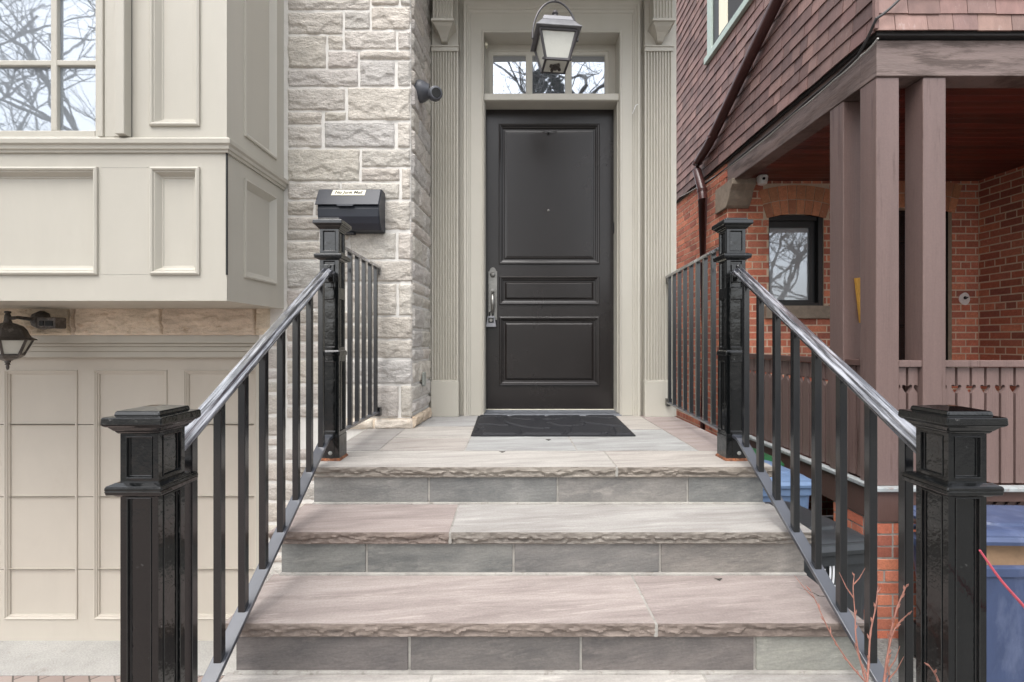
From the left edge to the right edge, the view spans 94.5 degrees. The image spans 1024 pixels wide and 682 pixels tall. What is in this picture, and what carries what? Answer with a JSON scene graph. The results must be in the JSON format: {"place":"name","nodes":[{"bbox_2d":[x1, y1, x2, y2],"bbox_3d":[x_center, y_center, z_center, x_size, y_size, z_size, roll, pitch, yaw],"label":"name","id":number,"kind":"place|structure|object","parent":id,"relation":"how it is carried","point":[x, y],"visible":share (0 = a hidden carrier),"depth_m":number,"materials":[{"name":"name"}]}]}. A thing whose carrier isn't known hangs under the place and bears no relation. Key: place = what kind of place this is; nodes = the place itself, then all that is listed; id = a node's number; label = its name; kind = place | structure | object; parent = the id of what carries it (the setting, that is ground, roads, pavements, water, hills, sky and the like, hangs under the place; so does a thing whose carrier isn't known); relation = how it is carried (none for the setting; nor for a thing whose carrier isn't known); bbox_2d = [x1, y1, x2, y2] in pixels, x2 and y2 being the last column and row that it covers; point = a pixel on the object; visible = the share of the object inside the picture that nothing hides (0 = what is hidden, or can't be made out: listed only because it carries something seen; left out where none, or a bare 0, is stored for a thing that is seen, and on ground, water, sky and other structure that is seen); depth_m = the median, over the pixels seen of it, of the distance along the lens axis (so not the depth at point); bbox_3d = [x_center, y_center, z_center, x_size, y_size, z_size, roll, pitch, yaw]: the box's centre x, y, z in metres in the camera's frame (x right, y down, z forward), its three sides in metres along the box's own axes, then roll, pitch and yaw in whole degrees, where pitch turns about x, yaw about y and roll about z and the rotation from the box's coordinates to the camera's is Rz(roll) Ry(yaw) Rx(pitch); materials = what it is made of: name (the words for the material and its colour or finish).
{"place":"outdoors","nodes":[
{"label":"outdoors","id":0,"kind":"place"},
{"bbox_2d":[0,676,223,681],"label":"driveway","id":1,"kind":"structure","parent":0,"point":[59,678],"depth_m":2.63,"materials":[{"name":"brick"}]},
{"bbox_2d":[0,641,235,675],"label":"garage apron","id":2,"kind":"object","parent":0,"point":[59,658],"visible":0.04,"depth_m":2.79,"materials":[{"name":"concrete"}]},
{"bbox_2d":[822,515,915,681],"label":"ground","id":3,"kind":"structure","parent":0,"point":[882,645],"depth_m":2.83,"materials":[{"name":"concrete"}]},
{"bbox_2d":[0,0,675,640],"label":"house","id":4,"kind":"structure","parent":3,"relation":"on","point":[168,168],"depth_m":2.94,"materials":[{"name":"stone"}]},
{"bbox_2d":[0,311,65,369],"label":"wall lantern","id":5,"kind":"object","parent":4,"relation":"attached to","point":[16,341],"depth_m":2.56,"materials":[{"name":"metal"}]},
{"bbox_2d":[0,357,255,640],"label":"garage door","id":6,"kind":"structure","parent":4,"relation":"in","point":[60,529],"depth_m":2.96,"materials":[{"name":"paint"}]},
{"bbox_2d":[0,0,288,308],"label":"bay window","id":7,"kind":"structure","parent":4,"relation":"in","point":[175,197],"depth_m":2.21,"materials":[{"name":"beige paint"}]},
{"bbox_2d":[315,189,384,234],"bbox_3d":[-0.909,-0.734,2.673,0.351,0.244,0.142,0,0,0],"label":"mailbox","id":8,"kind":"object","parent":4,"relation":"attached to","point":[360,210],"visible":0.98,"depth_m":2.63,"materials":[{"name":"black metal"}]},
{"bbox_2d":[414,79,442,102],"bbox_3d":[-0.502,-1.505,2.863,0.176,0.143,0.142,0,0,0],"label":"security camera","id":9,"kind":"object","parent":4,"relation":"attached to","point":[425,92],"visible":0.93,"depth_m":2.81,"materials":[{"name":"grey plastic"}]},
{"bbox_2d":[485,45,614,93],"bbox_3d":[0.269,-1.878,3.340,0.918,0.419,0.022,0,0,0],"label":"transom window","id":10,"kind":"structure","parent":4,"relation":"in","point":[509,69],"depth_m":3.35,"materials":[{"name":"clear glass"}]},
{"bbox_2d":[486,110,613,408],"bbox_3d":[0.277,-0.576,3.332,0.920,2.120,0.115,0,0,0],"label":"front door","id":11,"kind":"structure","parent":4,"relation":"in","point":[550,173],"depth_m":3.35,"materials":[{"name":"black paint"}]},
{"bbox_2d":[486,311,495,326],"bbox_3d":[-0.146,-0.156,3.302,0.071,0.117,0.046,0,0,0],"label":"lockbox","id":12,"kind":"object","parent":11,"relation":"hanging from","point":[491,322],"visible":1,"depth_m":3.28,"materials":[{"name":"silver metal"}]},
{"bbox_2d":[530,0,581,73],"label":"hanging lantern","id":13,"kind":"object","parent":4,"relation":"hanging from","point":[555,36],"visible":1,"depth_m":2.58,"materials":[{"name":"grey metal"}]},
{"bbox_2d":[220,415,871,681],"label":"front steps","id":14,"kind":"structure","parent":3,"relation":"on","point":[441,549],"depth_m":1.63,"materials":[{"name":"stone"}]},
{"bbox_2d":[100,405,200,681],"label":"newel post","id":15,"kind":"object","parent":14,"relation":"on","point":[148,489],"visible":1,"depth_m":0.99,"materials":[{"name":"black metal"}]},
{"bbox_2d":[185,264,334,681],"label":"stair railing","id":16,"kind":"object","parent":14,"relation":"on","point":[213,407],"visible":0.93,"depth_m":1.37,"materials":[{"name":"black metal"}]},
{"bbox_2d":[312,218,351,460],"bbox_3d":[-0.773,-0.001,2.042,0.125,1.051,0.125,0,0,0],"label":"newel post","id":17,"kind":"object","parent":14,"relation":"on","point":[333,231],"visible":0.86,"depth_m":2.00,"materials":[{"name":"black metal"}]},
{"bbox_2d":[345,246,381,430],"bbox_3d":[-0.771,-0.002,2.412,0.036,0.864,0.654,0,0,0],"label":"landing railing","id":18,"kind":"object","parent":17,"relation":"attached to","point":[351,255],"visible":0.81,"depth_m":2.46,"materials":[{"name":"black metal"}]},
{"bbox_2d":[471,415,635,435],"bbox_3d":[0.231,0.495,2.820,0.914,0.018,0.640,0,0,0],"label":"doormat","id":19,"kind":"object","parent":14,"relation":"on","point":[549,425],"visible":1,"depth_m":2.73,"materials":[{"name":"rubber"}]},
{"bbox_2d":[712,218,752,460],"bbox_3d":[0.948,-0.001,2.042,0.125,1.051,0.125,0,0,0],"label":"newel post","id":20,"kind":"object","parent":14,"relation":"on","point":[732,239],"visible":0.9,"depth_m":2.00,"materials":[{"name":"black metal"}]},
{"bbox_2d":[665,246,718,430],"bbox_3d":[0.996,-0.002,2.620,0.038,0.864,1.074,0,0,5],"label":"landing railing","id":21,"kind":"object","parent":20,"relation":"attached to","point":[703,259],"visible":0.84,"depth_m":2.62,"materials":[{"name":"black metal"}]},
{"bbox_2d":[730,264,915,681],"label":"stair railing","id":22,"kind":"object","parent":14,"relation":"on","point":[883,409],"visible":0.95,"depth_m":1.40,"materials":[{"name":"black metal"}]},
{"bbox_2d":[898,405,1007,681],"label":"newel post","id":23,"kind":"object","parent":14,"relation":"on","point":[955,489],"visible":1,"depth_m":0.99,"materials":[{"name":"black paint"}]},
{"bbox_2d":[753,448,783,465],"bbox_3d":[1.980,1.403,4.077,0.441,0.933,0.578,0,0,0],"label":"wheeled bin","id":24,"kind":"object","parent":3,"relation":"on","point":[767,457],"visible":0.05,"depth_m":3.87,"materials":[{"name":"green plastic"}]},
{"bbox_2d":[763,460,810,508],"bbox_3d":[1.659,1.351,3.197,0.441,1.038,0.578,0,0,-3],"label":"wheeled bin","id":25,"kind":"object","parent":3,"relation":"on","point":[805,487],"visible":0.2,"depth_m":2.93,"materials":[{"name":"blue plastic"}]},
{"bbox_2d":[764,501,863,619],"bbox_3d":[1.331,1.351,2.296,0.442,1.038,0.599,0,0,-9],"label":"wheeled bin","id":26,"kind":"object","parent":3,"relation":"on","point":[855,552],"visible":0.22,"depth_m":2.05,"materials":[{"name":"grey plastic"}]},
{"bbox_2d":[675,0,1023,637],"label":"neighbour house","id":27,"kind":"structure","parent":3,"relation":"on","point":[890,163],"depth_m":3.56,"materials":[{"name":"red brick"}]},
{"bbox_2d":[704,0,752,64],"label":"upper window","id":28,"kind":"structure","parent":27,"relation":"in","point":[719,27],"depth_m":5.20,"materials":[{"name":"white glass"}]},
{"bbox_2d":[756,174,767,185],"bbox_3d":[2.589,-1.669,4.900,0.108,0.110,0.108,0,0,-34],"label":"security camera","id":29,"kind":"object","parent":27,"relation":"attached to","point":[762,179],"visible":1,"depth_m":4.86,"materials":[{"name":"white plastic"}]},
{"bbox_2d":[678,38,878,197],"bbox_3d":[2.248,-1.864,4.653,0.012,0.156,3.492,0,0,0],"label":"cable","id":30,"kind":"object","parent":27,"relation":"attached to","point":[857,59],"visible":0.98,"depth_m":3.58,"materials":[{"name":"black rubber"}]},
{"bbox_2d":[769,215,822,305],"bbox_3d":[3.045,-0.868,5.130,0.597,0.982,0.080,0,0,0],"label":"window","id":31,"kind":"structure","parent":27,"relation":"in","point":[795,241],"depth_m":5.16,"materials":[{"name":"black glass"}]},
{"bbox_2d":[705,0,899,183],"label":"cable","id":32,"kind":"object","parent":27,"relation":"attached to","point":[847,65],"visible":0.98,"depth_m":3.33,"materials":[{"name":"black rubber"}]},
{"bbox_2d":[854,278,859,322],"bbox_3d":[2.405,-0.283,3.290,0.044,0.315,0.020,0,0,0],"label":"wooden shim","id":33,"kind":"object","parent":27,"relation":"attached to","point":[857,284],"visible":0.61,"depth_m":3.28,"materials":[{"name":"yellow wood"}]},
{"bbox_2d":[899,210,947,390],"bbox_3d":[4.287,-0.249,5.156,0.858,2.358,0.072,0,0,0],"label":"entry door","id":34,"kind":"structure","parent":27,"relation":"in","point":[901,212],"depth_m":5.18,"materials":[{"name":"black wood"}]},
{"bbox_2d":[959,292,969,304],"bbox_3d":[4.847,-0.453,5.045,0.116,0.136,0.063,0,0,0],"label":"wall hook","id":35,"kind":"object","parent":27,"relation":"attached to","point":[964,298],"depth_m":5.07,"materials":[{"name":"white paint"}]},
{"bbox_2d":[796,569,938,681],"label":"bare shrub","id":36,"kind":"object","parent":3,"relation":"in","point":[890,637],"visible":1,"depth_m":1.08,"materials":[{"name":"red plant"}]},
{"bbox_2d":[979,550,1023,607],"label":"branch","id":37,"kind":"object","parent":36,"relation":"attached to","point":[1003,582],"visible":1,"depth_m":0.90,"materials":[{"name":"red plant"}]},
{"bbox_2d":[913,505,1023,681],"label":"wheeled bin","id":38,"kind":"object","parent":3,"relation":"on","point":[1005,608],"visible":0.23,"depth_m":2.43,"materials":[{"name":"blue plastic"}]}
]}

